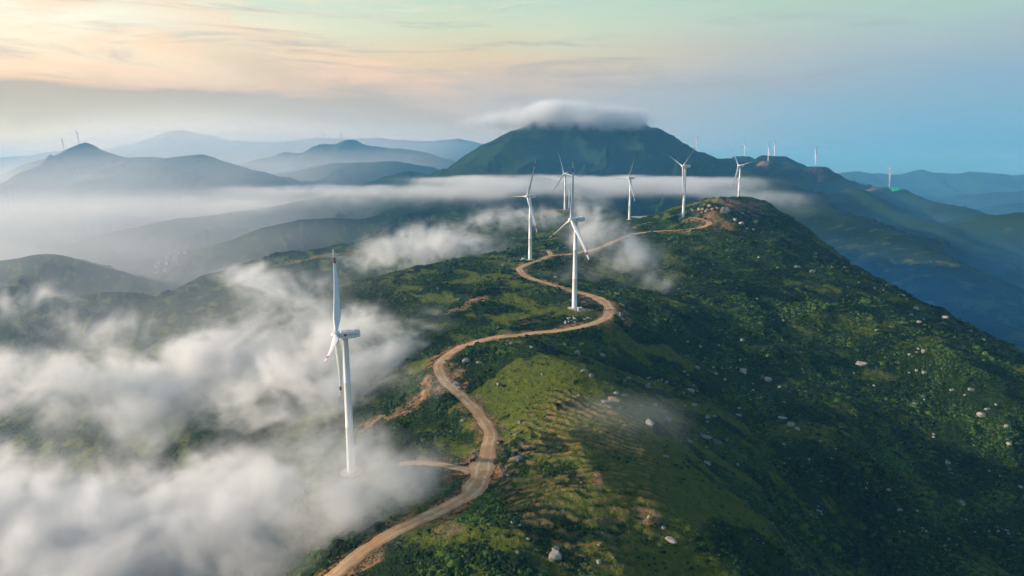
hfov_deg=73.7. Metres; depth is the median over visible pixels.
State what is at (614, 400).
boulder
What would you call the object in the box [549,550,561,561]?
boulder
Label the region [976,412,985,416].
boulder
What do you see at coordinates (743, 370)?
boulder
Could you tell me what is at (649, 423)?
boulder
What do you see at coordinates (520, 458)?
boulder
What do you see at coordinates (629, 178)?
wind turbine
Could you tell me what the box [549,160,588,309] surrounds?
wind turbine
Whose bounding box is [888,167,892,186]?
wind turbine
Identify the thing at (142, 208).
distant hills
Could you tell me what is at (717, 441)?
boulder
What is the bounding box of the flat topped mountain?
[371,120,834,214]
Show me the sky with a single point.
(935, 86)
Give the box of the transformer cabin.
[574,307,584,311]
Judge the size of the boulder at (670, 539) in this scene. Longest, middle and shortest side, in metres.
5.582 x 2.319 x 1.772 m
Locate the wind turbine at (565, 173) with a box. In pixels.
[553,153,579,209]
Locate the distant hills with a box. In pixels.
[0,130,1023,283]
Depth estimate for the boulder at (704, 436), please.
339.81 m
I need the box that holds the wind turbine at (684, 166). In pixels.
[668,146,695,217]
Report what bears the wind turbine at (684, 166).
on the terrain
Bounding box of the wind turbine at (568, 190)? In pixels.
[566,175,571,208]
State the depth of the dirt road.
312.17 m
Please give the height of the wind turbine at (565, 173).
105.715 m
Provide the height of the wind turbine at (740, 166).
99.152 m
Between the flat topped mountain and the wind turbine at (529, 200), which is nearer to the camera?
the wind turbine at (529, 200)
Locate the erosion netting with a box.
[888,187,905,191]
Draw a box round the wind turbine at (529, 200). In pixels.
[509,159,536,259]
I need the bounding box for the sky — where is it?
[0,0,1023,174]
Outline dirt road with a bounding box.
[324,217,712,575]
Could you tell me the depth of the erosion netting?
2404.78 m
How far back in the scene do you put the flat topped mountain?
2397.81 m
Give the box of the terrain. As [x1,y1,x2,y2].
[0,197,1023,575]
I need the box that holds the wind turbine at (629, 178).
[618,156,634,219]
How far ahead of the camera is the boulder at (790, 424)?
395.70 m
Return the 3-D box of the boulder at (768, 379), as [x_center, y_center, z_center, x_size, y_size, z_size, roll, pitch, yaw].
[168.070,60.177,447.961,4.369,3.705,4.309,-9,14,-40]
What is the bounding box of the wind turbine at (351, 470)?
[324,247,362,476]
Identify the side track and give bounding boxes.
[399,460,480,474]
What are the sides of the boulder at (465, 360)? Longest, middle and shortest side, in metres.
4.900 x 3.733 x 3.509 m
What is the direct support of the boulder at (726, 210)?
on the terrain
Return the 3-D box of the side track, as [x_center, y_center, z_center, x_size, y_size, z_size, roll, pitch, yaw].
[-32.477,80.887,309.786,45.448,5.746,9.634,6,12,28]
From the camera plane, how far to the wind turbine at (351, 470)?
305.87 m
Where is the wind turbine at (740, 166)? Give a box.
[731,148,749,196]
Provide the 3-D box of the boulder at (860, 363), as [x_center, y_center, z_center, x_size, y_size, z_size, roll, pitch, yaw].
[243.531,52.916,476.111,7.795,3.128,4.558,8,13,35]
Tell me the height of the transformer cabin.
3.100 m
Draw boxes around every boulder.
[462,358,469,362]
[516,455,524,461]
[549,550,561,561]
[608,396,619,403]
[645,419,653,427]
[665,536,676,543]
[700,434,712,439]
[713,439,721,444]
[720,206,730,213]
[740,368,746,373]
[764,377,771,381]
[787,422,794,426]
[855,361,867,365]
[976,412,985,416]
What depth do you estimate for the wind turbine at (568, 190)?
1763.46 m

